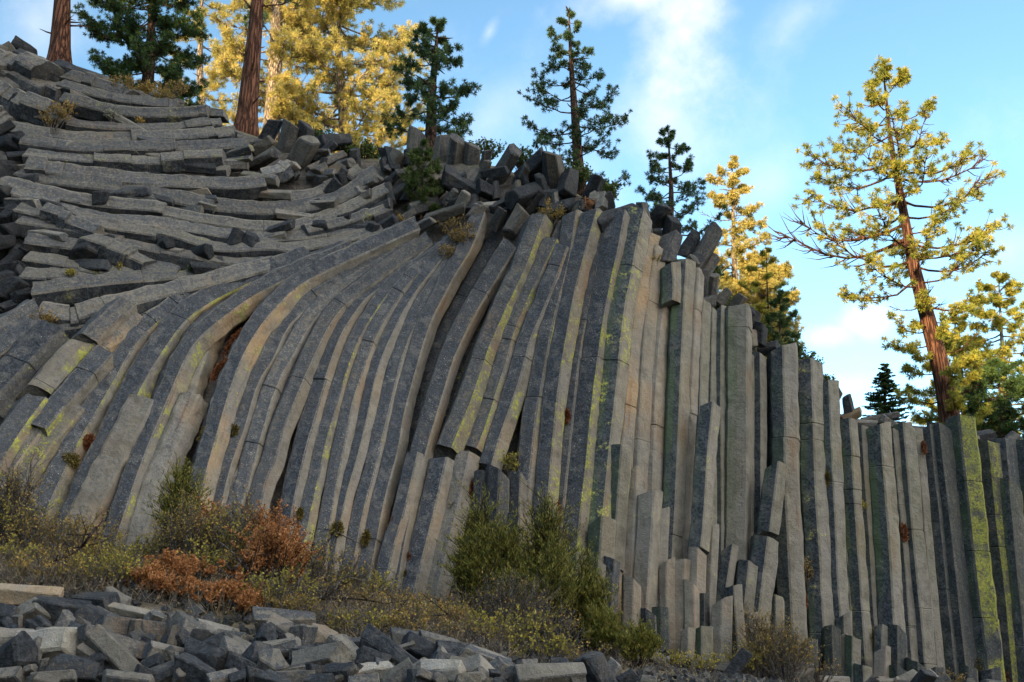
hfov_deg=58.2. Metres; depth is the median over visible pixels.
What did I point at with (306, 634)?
talus block
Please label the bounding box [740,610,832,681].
shrub
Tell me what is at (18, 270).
basalt block
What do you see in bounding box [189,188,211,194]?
basalt block
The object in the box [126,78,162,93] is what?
rim shrub
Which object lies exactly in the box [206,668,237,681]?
talus block
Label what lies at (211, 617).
rubble
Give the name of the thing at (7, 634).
talus block
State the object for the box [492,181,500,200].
basalt block
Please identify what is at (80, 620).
talus block
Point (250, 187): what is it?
basalt column
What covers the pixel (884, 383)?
fir tree
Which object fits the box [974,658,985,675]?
moss tuft
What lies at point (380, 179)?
basalt block
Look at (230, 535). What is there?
shrub
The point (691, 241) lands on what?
basalt block
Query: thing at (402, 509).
basalt column
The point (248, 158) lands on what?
basalt block
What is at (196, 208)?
basalt block
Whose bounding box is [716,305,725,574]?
basalt column
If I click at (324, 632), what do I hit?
talus block
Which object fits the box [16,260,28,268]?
basalt block
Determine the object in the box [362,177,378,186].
basalt block
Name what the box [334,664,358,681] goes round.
talus block
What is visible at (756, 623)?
shrub
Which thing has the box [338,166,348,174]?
basalt block
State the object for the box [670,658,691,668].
fallen block
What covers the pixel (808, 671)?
fallen block
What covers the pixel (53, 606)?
talus block
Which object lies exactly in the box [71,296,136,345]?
basalt column
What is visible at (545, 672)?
talus block
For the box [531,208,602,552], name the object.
basalt column
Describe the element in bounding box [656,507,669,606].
broken column
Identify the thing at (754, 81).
sky
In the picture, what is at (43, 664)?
talus block
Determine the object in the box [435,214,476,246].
rock plant
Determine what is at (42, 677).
talus block
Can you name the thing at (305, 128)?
basalt block
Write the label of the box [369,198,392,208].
basalt block
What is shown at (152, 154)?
basalt block
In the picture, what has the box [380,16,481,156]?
pine tree
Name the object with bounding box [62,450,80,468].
moss tuft
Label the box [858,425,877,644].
basalt column
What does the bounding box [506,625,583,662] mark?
shrub
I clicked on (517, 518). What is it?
broken column
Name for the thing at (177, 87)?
rock plant
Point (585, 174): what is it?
rim shrub
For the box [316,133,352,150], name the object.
basalt block
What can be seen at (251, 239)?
basalt block
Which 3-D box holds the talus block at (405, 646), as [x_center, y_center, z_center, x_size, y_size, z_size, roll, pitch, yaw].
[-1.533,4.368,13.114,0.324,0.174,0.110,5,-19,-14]
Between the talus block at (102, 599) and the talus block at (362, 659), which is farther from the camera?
the talus block at (102, 599)
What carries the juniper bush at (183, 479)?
on the hillside
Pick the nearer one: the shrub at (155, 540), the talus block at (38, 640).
the talus block at (38, 640)
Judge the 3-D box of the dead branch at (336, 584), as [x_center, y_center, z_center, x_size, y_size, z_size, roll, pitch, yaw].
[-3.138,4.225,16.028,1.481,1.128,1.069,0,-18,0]
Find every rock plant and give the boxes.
[28,302,61,323]
[37,99,77,133]
[65,268,76,277]
[103,107,121,121]
[107,73,135,90]
[134,115,144,122]
[147,88,178,98]
[155,79,189,98]
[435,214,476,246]
[439,243,455,259]
[499,450,520,479]
[537,198,566,226]
[579,196,597,211]
[652,248,662,265]
[804,556,814,585]
[862,499,870,511]
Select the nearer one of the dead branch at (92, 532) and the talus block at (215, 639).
the talus block at (215, 639)
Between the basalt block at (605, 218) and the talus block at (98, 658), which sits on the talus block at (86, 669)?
the talus block at (98, 658)
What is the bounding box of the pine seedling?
[400,138,443,219]
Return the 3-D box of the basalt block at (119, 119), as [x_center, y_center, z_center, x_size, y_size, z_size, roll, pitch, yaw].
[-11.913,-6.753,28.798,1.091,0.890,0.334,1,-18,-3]
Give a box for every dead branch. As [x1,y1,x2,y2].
[50,512,115,562]
[214,536,254,579]
[234,539,271,582]
[282,514,366,600]
[289,551,377,608]
[305,577,405,605]
[384,591,447,622]
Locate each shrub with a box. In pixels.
[0,447,52,546]
[0,482,60,553]
[0,499,71,554]
[0,533,48,563]
[3,550,96,583]
[28,536,123,563]
[41,501,128,554]
[64,544,139,575]
[68,560,123,591]
[73,545,164,587]
[87,532,160,566]
[120,560,165,591]
[124,520,198,564]
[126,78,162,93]
[137,568,203,602]
[143,547,190,569]
[146,488,230,559]
[150,553,242,582]
[172,502,270,578]
[176,537,233,580]
[182,578,243,610]
[191,491,231,552]
[207,474,269,556]
[209,570,269,593]
[217,537,264,581]
[224,505,323,585]
[225,498,303,571]
[232,583,264,618]
[237,561,328,608]
[250,553,305,583]
[256,589,321,611]
[276,573,361,602]
[279,595,362,628]
[289,524,350,587]
[294,542,383,596]
[313,126,344,152]
[322,605,390,636]
[327,558,403,599]
[335,584,429,614]
[340,137,379,159]
[357,597,439,626]
[373,601,463,633]
[384,583,454,607]
[412,598,478,623]
[426,613,492,643]
[431,590,477,623]
[437,583,512,618]
[460,606,518,642]
[467,604,563,650]
[468,136,506,160]
[471,561,562,643]
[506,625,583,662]
[512,598,591,656]
[513,144,533,169]
[555,634,624,661]
[565,161,593,190]
[591,640,639,663]
[602,175,622,199]
[652,645,690,667]
[680,650,725,671]
[713,263,724,281]
[714,290,734,309]
[722,638,772,674]
[726,594,798,673]
[733,600,758,657]
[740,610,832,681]
[768,648,821,666]
[775,337,804,357]
[796,341,824,363]
[803,644,842,681]
[823,374,835,379]
[942,666,965,681]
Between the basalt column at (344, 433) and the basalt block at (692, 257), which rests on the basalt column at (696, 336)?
the basalt block at (692, 257)
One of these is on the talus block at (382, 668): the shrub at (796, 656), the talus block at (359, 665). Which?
the talus block at (359, 665)
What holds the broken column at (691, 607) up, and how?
on the hillside
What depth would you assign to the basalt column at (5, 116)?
27.90 m
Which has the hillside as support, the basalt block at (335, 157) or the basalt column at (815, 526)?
the basalt column at (815, 526)
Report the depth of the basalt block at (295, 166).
28.82 m
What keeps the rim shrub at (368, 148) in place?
on the hillside
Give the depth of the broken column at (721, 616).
22.26 m
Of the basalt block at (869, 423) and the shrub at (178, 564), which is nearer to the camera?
the shrub at (178, 564)
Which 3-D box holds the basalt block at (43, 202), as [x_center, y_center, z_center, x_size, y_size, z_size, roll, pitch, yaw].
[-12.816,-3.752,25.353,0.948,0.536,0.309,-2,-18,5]
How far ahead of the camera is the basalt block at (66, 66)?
30.33 m
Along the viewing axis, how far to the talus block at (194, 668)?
11.65 m
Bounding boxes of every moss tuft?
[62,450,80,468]
[82,432,95,449]
[197,424,205,442]
[209,356,228,382]
[221,328,242,356]
[230,423,239,436]
[295,506,303,519]
[329,519,344,536]
[360,529,370,546]
[469,479,472,501]
[564,407,571,424]
[825,469,830,485]
[870,626,875,652]
[899,521,908,542]
[920,440,927,455]
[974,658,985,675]
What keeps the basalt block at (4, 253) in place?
on the hillside
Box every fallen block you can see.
[607,647,622,662]
[648,654,666,664]
[656,652,669,665]
[662,648,670,655]
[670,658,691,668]
[672,655,714,672]
[716,663,742,673]
[723,648,752,674]
[742,662,757,677]
[758,666,769,677]
[761,663,813,681]
[779,662,813,681]
[811,675,849,681]
[866,673,875,681]
[870,676,889,679]
[872,678,894,681]
[893,679,909,681]
[895,669,916,680]
[910,669,936,681]
[935,677,945,681]
[938,674,950,681]
[962,678,974,681]
[980,679,1004,681]
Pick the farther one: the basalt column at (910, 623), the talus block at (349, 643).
the basalt column at (910, 623)
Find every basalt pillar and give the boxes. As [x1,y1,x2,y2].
[687,401,720,554]
[748,534,778,631]
[757,461,786,538]
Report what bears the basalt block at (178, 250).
on the basalt column at (156, 252)
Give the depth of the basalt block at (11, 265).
23.70 m
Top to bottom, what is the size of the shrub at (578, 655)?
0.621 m
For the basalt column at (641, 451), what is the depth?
25.31 m
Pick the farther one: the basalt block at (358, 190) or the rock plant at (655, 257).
the basalt block at (358, 190)
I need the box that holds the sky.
[0,0,1023,439]
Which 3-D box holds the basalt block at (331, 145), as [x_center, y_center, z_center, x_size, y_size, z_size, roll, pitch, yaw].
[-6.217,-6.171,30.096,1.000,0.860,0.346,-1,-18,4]
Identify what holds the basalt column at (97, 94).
on the basalt column at (88, 108)
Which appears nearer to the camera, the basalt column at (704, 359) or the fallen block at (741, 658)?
the fallen block at (741, 658)
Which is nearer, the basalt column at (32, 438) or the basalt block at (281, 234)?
the basalt column at (32, 438)
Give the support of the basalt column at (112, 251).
on the basalt column at (34, 259)
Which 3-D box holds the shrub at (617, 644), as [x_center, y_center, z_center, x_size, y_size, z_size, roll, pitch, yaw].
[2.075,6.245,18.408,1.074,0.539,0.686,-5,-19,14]
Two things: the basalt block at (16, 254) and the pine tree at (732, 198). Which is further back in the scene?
the pine tree at (732, 198)
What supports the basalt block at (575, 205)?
on the basalt block
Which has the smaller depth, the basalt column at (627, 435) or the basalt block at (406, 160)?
the basalt column at (627, 435)
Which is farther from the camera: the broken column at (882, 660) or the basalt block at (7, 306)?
the broken column at (882, 660)
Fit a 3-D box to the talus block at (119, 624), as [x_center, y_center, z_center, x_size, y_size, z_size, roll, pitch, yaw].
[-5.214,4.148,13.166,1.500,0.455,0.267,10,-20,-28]
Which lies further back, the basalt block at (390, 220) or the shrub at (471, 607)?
the basalt block at (390, 220)
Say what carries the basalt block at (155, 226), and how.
on the basalt column at (152, 235)
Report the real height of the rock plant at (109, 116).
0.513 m
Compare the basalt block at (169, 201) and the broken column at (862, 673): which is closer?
the broken column at (862, 673)
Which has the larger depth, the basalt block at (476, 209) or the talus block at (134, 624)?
the basalt block at (476, 209)
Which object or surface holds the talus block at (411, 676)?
on the rubble
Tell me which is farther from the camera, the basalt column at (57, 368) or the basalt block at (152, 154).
the basalt block at (152, 154)
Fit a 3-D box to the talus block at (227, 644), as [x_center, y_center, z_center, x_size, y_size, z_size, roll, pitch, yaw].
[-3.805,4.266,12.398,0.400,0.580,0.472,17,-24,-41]
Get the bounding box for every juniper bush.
[141,451,214,539]
[433,524,504,614]
[448,480,513,599]
[468,497,536,625]
[485,561,541,635]
[498,472,596,636]
[514,522,587,644]
[563,535,622,652]
[573,599,624,655]
[610,611,666,667]
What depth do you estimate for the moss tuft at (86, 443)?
20.57 m
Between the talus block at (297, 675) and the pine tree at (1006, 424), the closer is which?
the talus block at (297, 675)
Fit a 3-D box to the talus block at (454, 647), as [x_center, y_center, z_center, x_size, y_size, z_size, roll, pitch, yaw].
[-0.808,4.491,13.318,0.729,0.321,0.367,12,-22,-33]
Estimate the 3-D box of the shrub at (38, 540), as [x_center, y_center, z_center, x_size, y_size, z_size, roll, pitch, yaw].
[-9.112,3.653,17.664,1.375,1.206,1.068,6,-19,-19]
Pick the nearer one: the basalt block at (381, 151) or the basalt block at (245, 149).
the basalt block at (245, 149)
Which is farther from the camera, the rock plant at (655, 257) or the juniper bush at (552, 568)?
the rock plant at (655, 257)
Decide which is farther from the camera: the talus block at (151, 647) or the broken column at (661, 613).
the broken column at (661, 613)
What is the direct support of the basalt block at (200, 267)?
on the basalt column at (97, 402)
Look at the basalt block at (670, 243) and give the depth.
26.99 m
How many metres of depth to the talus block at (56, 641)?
12.18 m
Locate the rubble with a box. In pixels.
[0,571,865,681]
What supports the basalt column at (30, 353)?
on the hillside
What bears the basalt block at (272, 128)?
on the hillside
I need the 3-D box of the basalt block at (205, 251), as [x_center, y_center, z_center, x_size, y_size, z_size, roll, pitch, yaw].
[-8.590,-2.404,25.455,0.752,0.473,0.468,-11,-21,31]
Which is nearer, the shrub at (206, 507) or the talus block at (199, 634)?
the talus block at (199, 634)
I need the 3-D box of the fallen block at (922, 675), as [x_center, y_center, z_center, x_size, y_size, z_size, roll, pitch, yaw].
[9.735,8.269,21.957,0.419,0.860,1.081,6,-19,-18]
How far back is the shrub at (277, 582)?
15.29 m
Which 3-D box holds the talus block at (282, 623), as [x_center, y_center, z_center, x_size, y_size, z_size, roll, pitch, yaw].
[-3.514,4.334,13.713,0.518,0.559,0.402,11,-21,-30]
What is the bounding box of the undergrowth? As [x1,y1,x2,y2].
[0,536,812,681]
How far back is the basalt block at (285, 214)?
27.41 m
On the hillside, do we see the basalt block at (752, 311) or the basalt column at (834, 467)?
the basalt column at (834, 467)
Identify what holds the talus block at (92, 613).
on the hillside
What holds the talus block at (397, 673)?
on the hillside
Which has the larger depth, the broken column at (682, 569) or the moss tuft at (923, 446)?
the moss tuft at (923, 446)
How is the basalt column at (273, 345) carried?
on the hillside
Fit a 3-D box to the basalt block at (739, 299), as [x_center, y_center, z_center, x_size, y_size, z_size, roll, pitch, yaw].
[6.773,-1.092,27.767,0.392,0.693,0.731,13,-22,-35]
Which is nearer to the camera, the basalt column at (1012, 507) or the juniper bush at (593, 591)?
the juniper bush at (593, 591)
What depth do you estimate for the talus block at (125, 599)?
14.26 m
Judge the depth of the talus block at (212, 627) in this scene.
13.29 m
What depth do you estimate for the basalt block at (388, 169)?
29.63 m
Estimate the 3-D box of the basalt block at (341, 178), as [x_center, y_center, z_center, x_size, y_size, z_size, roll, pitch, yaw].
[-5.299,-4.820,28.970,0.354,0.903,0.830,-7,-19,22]
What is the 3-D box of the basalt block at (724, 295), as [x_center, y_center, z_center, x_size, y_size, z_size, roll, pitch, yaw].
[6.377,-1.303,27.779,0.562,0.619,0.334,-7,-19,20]
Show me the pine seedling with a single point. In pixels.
(416, 156)
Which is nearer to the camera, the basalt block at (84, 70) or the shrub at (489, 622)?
the shrub at (489, 622)
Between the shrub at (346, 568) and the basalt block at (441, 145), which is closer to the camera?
the shrub at (346, 568)
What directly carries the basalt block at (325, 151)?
on the basalt block at (335, 157)
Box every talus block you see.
[0,583,63,604]
[0,603,19,619]
[0,616,18,628]
[0,627,33,646]
[0,631,38,667]
[0,666,26,681]
[13,615,22,627]
[15,627,84,665]
[17,597,50,626]
[22,664,37,676]
[23,619,38,629]
[24,615,51,628]
[28,669,76,681]
[32,595,92,624]
[33,672,60,681]
[34,636,42,663]
[37,658,48,671]
[44,654,104,681]
[53,609,75,626]
[68,621,79,626]
[70,591,120,610]
[73,604,119,624]
[74,616,90,624]
[75,643,95,656]
[77,623,146,660]
[84,652,108,664]
[85,624,141,671]
[90,654,102,665]
[95,614,166,640]
[96,669,104,678]
[102,669,154,681]
[105,586,131,604]
[108,602,150,618]
[127,618,143,637]
[129,628,148,643]
[134,664,154,674]
[141,632,157,641]
[141,640,184,659]
[141,652,164,667]
[143,609,164,621]
[150,660,174,681]
[160,628,189,646]
[163,645,179,661]
[165,610,212,647]
[166,624,180,645]
[170,652,178,659]
[170,668,185,681]
[174,652,215,681]
[184,636,226,670]
[190,628,211,640]
[196,618,239,634]
[202,631,232,646]
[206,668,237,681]
[217,629,249,640]
[219,635,245,660]
[225,650,259,681]
[228,669,246,681]
[232,636,251,648]
[241,641,272,663]
[246,665,263,681]
[252,606,315,630]
[252,623,275,642]
[256,629,277,641]
[257,648,289,670]
[258,669,290,681]
[263,636,301,657]
[266,612,293,632]
[269,622,286,638]
[274,670,314,681]
[283,633,294,638]
[286,663,305,670]
[288,624,317,644]
[289,645,313,661]
[291,641,351,665]
[304,673,335,681]
[305,663,324,673]
[312,623,337,643]
[322,661,354,681]
[324,634,358,660]
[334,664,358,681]
[348,672,379,681]
[350,637,359,647]
[354,656,365,662]
[355,645,391,661]
[355,661,393,679]
[355,662,362,669]
[360,623,417,665]
[373,657,394,665]
[381,658,414,681]
[390,627,418,644]
[399,641,415,649]
[400,631,436,658]
[405,668,442,681]
[413,657,426,668]
[416,668,432,680]
[419,629,459,642]
[420,659,466,681]
[430,654,440,658]
[431,672,447,681]
[432,651,456,658]
[435,640,477,655]
[436,646,447,652]
[449,655,465,661]
[454,671,481,681]
[459,644,511,661]
[463,654,494,681]
[476,666,486,681]
[488,669,500,677]
[489,655,513,671]
[493,677,504,681]
[500,671,510,680]
[505,666,513,681]
[513,662,586,681]
[516,659,537,663]
[550,657,568,662]
[570,676,585,681]
[573,651,617,681]
[608,657,621,676]
[616,668,640,681]
[639,674,656,681]
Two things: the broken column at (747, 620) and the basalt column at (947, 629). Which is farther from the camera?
the basalt column at (947, 629)
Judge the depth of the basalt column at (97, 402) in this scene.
21.12 m
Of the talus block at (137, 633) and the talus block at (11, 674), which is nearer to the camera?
the talus block at (11, 674)
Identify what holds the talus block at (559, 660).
on the rubble
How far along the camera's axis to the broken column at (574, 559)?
22.10 m
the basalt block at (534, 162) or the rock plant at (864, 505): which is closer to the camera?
the rock plant at (864, 505)
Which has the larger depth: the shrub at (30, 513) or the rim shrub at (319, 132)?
the rim shrub at (319, 132)
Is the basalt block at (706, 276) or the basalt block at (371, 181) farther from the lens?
the basalt block at (371, 181)
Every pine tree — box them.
[40,0,89,63]
[71,0,211,105]
[160,0,245,125]
[200,0,351,141]
[228,0,429,156]
[234,0,306,136]
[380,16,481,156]
[517,6,632,195]
[634,124,730,237]
[698,153,805,346]
[718,247,805,358]
[737,246,793,341]
[764,289,800,357]
[767,54,1014,425]
[909,310,996,430]
[945,269,1023,438]
[958,357,1023,439]
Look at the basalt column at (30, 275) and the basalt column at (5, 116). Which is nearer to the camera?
the basalt column at (30, 275)
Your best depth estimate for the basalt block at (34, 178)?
25.72 m
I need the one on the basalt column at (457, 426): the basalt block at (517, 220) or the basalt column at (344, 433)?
the basalt block at (517, 220)
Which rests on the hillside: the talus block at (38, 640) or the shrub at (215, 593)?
the shrub at (215, 593)
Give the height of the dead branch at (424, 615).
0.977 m
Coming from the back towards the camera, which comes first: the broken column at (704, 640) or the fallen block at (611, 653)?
the broken column at (704, 640)
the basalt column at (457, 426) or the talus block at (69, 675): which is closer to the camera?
the talus block at (69, 675)
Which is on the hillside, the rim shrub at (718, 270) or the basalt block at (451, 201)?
the rim shrub at (718, 270)
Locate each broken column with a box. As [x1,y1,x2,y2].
[469,470,485,539]
[484,464,508,536]
[507,511,532,555]
[509,471,526,514]
[571,549,585,577]
[586,556,606,605]
[587,515,615,562]
[603,556,620,644]
[611,444,631,572]
[620,574,640,644]
[625,464,645,577]
[633,490,662,611]
[640,608,657,651]
[652,606,670,652]
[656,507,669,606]
[659,557,675,650]
[671,559,690,653]
[680,627,695,654]
[683,579,699,628]
[688,547,706,598]
[695,626,712,658]
[700,593,709,625]
[706,524,718,625]
[711,595,732,664]
[716,543,738,601]
[724,584,746,654]
[734,559,757,614]
[744,612,758,650]
[768,594,784,661]
[800,639,817,668]
[821,625,841,675]
[835,611,852,635]
[841,633,847,675]
[845,634,860,681]
[854,663,871,681]
[873,624,887,657]
[873,646,890,676]
[887,624,906,669]
[889,665,907,677]
[905,657,926,671]
[931,667,945,675]
[960,664,977,681]
[980,667,1001,680]
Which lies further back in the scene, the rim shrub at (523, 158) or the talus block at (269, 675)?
the rim shrub at (523, 158)
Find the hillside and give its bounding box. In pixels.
[0,116,841,681]
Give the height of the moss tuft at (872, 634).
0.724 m
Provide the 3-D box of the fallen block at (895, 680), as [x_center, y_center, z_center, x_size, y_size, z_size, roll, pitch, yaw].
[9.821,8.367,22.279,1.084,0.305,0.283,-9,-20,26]
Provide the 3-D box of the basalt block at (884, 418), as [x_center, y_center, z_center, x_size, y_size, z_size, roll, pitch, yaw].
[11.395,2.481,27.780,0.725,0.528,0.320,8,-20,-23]
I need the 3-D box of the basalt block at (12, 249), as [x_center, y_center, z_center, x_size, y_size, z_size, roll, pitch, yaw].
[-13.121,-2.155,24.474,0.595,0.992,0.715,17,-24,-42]
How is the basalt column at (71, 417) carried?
on the hillside
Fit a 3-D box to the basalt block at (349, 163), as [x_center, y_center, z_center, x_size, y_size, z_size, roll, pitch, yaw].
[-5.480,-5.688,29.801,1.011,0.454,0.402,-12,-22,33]
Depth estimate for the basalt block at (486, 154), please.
29.61 m
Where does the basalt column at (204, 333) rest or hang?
on the hillside
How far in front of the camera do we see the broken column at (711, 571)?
23.47 m
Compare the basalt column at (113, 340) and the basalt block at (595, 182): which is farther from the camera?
the basalt block at (595, 182)
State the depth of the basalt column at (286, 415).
23.50 m
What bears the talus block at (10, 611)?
on the hillside
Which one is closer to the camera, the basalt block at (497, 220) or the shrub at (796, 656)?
the shrub at (796, 656)
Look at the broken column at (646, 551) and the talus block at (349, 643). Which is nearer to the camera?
the talus block at (349, 643)
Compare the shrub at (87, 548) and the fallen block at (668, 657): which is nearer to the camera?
the shrub at (87, 548)
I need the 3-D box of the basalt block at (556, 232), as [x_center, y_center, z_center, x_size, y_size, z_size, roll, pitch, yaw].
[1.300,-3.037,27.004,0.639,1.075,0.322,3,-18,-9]
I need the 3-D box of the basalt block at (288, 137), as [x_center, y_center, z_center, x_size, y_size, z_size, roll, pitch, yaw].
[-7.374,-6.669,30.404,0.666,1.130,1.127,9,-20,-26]
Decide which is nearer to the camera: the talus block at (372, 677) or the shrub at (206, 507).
the talus block at (372, 677)
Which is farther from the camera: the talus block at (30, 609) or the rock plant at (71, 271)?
the rock plant at (71, 271)
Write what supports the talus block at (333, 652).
on the hillside
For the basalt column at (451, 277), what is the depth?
24.39 m
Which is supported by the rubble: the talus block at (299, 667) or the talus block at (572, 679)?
the talus block at (572, 679)
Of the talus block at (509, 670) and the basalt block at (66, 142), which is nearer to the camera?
the talus block at (509, 670)
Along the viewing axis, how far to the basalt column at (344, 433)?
23.68 m
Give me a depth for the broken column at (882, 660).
23.79 m
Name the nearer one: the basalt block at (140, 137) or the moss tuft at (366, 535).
the moss tuft at (366, 535)
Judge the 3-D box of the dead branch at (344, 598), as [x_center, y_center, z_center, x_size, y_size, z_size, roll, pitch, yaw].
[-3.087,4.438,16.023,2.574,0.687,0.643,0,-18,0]
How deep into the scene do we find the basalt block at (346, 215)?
27.52 m
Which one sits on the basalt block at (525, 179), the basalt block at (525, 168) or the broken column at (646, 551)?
the basalt block at (525, 168)
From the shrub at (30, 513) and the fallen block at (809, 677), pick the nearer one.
the shrub at (30, 513)
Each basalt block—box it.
[0,76,20,88]
[0,120,15,135]
[0,133,24,151]
[0,159,21,164]
[0,164,19,177]
[0,185,11,202]
[0,203,16,223]
[0,222,21,238]
[0,235,15,250]
[0,237,23,259]
[0,244,23,262]
[0,261,16,271]
[0,270,15,279]
[0,276,29,300]
[0,300,17,312]
[2,41,15,51]
[4,197,41,207]
[5,151,25,163]
[8,92,17,101]
[8,243,21,253]
[9,287,30,303]
[10,131,22,134]
[11,35,37,54]
[11,127,42,135]
[12,48,58,65]
[12,134,24,146]
[12,291,31,302]
[13,263,23,276]
[16,173,38,182]
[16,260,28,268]
[18,161,59,169]
[18,246,30,255]
[27,229,67,241]
[32,197,61,206]
[34,112,64,122]
[42,73,54,80]
[50,76,58,81]
[54,59,79,73]
[62,140,72,145]
[69,241,98,259]
[70,89,90,97]
[72,212,96,216]
[73,65,108,80]
[74,259,111,270]
[92,191,109,205]
[109,186,151,197]
[114,113,145,129]
[137,135,158,140]
[142,224,159,228]
[144,153,159,156]
[153,193,174,206]
[156,236,174,248]
[162,96,184,104]
[162,248,184,253]
[175,204,203,212]
[179,163,215,174]
[188,243,213,259]
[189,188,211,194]
[189,261,220,274]
[191,105,228,122]
[196,201,217,213]
[204,195,218,202]
[206,165,230,176]
[215,124,239,137]
[224,159,248,171]
[225,143,253,157]
[226,227,244,244]
[227,155,252,161]
[237,133,260,144]
[240,171,279,186]
[242,231,259,247]
[249,147,280,170]
[252,135,274,155]
[258,119,282,139]
[258,189,291,199]
[264,218,295,232]
[268,231,287,238]
[275,208,314,219]
[276,118,298,152]
[286,135,319,170]
[288,161,300,170]
[298,120,313,137]
[304,150,347,172]
[306,169,336,180]
[309,196,339,209]
[310,139,337,163]
[311,162,327,174]
[311,220,328,229]
[313,175,329,183]
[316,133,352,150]
[316,148,330,154]
[319,157,327,163]
[323,176,342,193]
[328,158,347,172]
[334,157,355,168]
[335,172,347,186]
[337,211,352,218]
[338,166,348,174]
[346,175,354,182]
[347,221,375,228]
[349,148,360,167]
[354,185,365,196]
[359,188,371,198]
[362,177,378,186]
[365,222,379,231]
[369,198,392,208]
[370,175,383,188]
[378,147,385,157]
[378,176,392,185]
[378,214,398,228]
[379,147,404,177]
[379,156,387,171]
[380,157,392,173]
[384,146,400,170]
[384,182,396,205]
[389,172,399,186]
[393,169,413,178]
[393,182,412,201]
[398,208,416,220]
[399,187,412,201]
[403,148,410,166]
[406,125,425,154]
[407,195,442,215]
[414,166,424,190]
[417,216,436,233]
[422,171,441,185]
[423,202,465,224]
[428,189,445,197]
[432,134,449,163]
[441,164,479,201]
[442,188,458,205]
[445,195,458,206]
[446,133,464,164]
[454,190,470,204]
[463,141,480,165]
[464,201,486,220]
[465,194,479,214]
[473,201,495,211]
[474,160,491,182]
[475,178,499,200]
[479,149,492,165]
[479,166,510,178]
[487,143,521,184]
[489,198,505,214]
[489,206,506,231]
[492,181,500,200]
[503,203,528,240]
[503,205,524,218]
[504,182,548,209]
[514,146,543,185]
[514,180,520,187]
[518,162,529,178]
[520,173,529,184]
[524,189,544,215]
[534,173,547,189]
[538,187,549,207]
[542,150,563,188]
[542,189,557,198]
[544,197,574,219]
[551,191,558,203]
[551,220,560,238]
[557,167,578,199]
[560,200,579,219]
[578,199,587,211]
[581,174,604,201]
[588,191,599,202]
[595,191,607,210]
[597,203,638,232]
[605,191,615,209]
[636,202,652,232]
[650,204,670,228]
[652,228,661,235]
[659,230,682,265]
[661,215,681,235]
[678,229,700,257]
[686,254,699,266]
[692,222,722,268]
[702,253,719,276]
[702,270,708,296]
[703,295,715,307]
[708,273,719,300]
[716,287,731,305]
[726,293,747,306]
[750,306,754,317]
[752,310,760,328]
[752,329,757,349]
[754,320,767,347]
[757,340,779,355]
[840,407,861,419]
[842,394,854,413]
[857,419,877,426]
[860,411,899,423]
[878,414,898,428]
[977,429,996,439]
[1004,431,1021,439]
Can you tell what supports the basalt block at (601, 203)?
on the basalt block at (610, 199)
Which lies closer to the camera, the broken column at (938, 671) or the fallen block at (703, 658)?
the fallen block at (703, 658)
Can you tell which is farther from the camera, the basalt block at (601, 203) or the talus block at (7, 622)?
the basalt block at (601, 203)
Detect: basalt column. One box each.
[0,44,63,79]
[0,58,61,103]
[0,80,61,126]
[0,105,43,135]
[0,176,389,231]
[0,298,38,334]
[0,313,39,358]
[0,320,69,424]
[0,394,48,477]
[0,403,85,531]
[0,427,41,489]
[10,185,361,242]
[12,202,382,257]
[13,165,379,220]
[15,216,312,270]
[15,339,91,400]
[17,123,236,140]
[18,267,92,288]
[19,133,253,157]
[21,251,187,276]
[21,256,271,550]
[22,148,226,173]
[23,232,180,272]
[24,156,267,199]
[30,347,116,498]
[31,266,224,306]
[31,345,113,436]
[39,202,103,237]
[39,256,269,326]
[46,246,310,550]
[52,115,222,131]
[54,323,83,338]
[56,79,180,106]
[58,92,210,122]
[58,394,153,547]
[59,70,139,95]
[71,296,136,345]
[76,233,156,269]
[90,312,141,351]
[99,240,350,549]
[123,392,208,549]
[131,88,187,106]
[157,326,238,542]
[189,216,420,547]
[213,249,391,551]
[216,240,409,551]
[228,467,237,496]
[244,237,429,529]
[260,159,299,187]
[270,164,361,200]
[275,232,432,537]
[296,241,441,555]
[301,204,392,235]
[310,232,459,572]
[327,231,459,581]
[341,224,484,575]
[356,211,487,584]
[374,452,424,593]
[392,238,516,593]
[402,457,454,599]
[408,218,507,451]
[425,451,479,603]
[433,214,552,459]
[439,304,489,433]
[447,503,471,606]
[464,237,558,455]
[478,243,568,470]
[502,407,522,495]
[515,210,582,522]
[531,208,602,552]
[558,232,603,544]
[562,209,629,642]
[573,206,651,650]
[618,233,660,629]
[618,244,664,639]
[647,305,669,491]
[659,261,680,308]
[662,259,695,559]
[682,267,703,558]
[696,299,710,428]
[708,307,716,525]
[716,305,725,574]
[724,304,752,656]
[751,355,754,535]
[752,352,766,646]
[766,358,769,661]
[767,356,776,666]
[770,342,808,662]
[798,358,834,672]
[823,380,849,618]
[840,418,872,672]
[844,504,851,610]
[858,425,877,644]
[866,422,905,632]
[891,428,918,661]
[893,422,936,668]
[915,428,944,667]
[922,424,959,681]
[926,422,979,681]
[945,414,1005,681]
[978,439,1017,681]
[989,438,1020,489]
[1000,478,1023,681]
[1016,440,1023,513]
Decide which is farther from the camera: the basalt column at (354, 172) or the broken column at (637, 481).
the basalt column at (354, 172)
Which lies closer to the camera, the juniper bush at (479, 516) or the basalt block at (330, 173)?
the juniper bush at (479, 516)
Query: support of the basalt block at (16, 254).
on the basalt block at (11, 265)
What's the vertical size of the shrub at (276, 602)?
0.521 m
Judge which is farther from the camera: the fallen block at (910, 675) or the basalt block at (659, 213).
the basalt block at (659, 213)
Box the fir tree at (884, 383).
[862,363,913,424]
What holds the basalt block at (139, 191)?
on the basalt column at (119, 205)
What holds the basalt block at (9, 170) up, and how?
on the basalt block
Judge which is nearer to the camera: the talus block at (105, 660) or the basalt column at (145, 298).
the talus block at (105, 660)

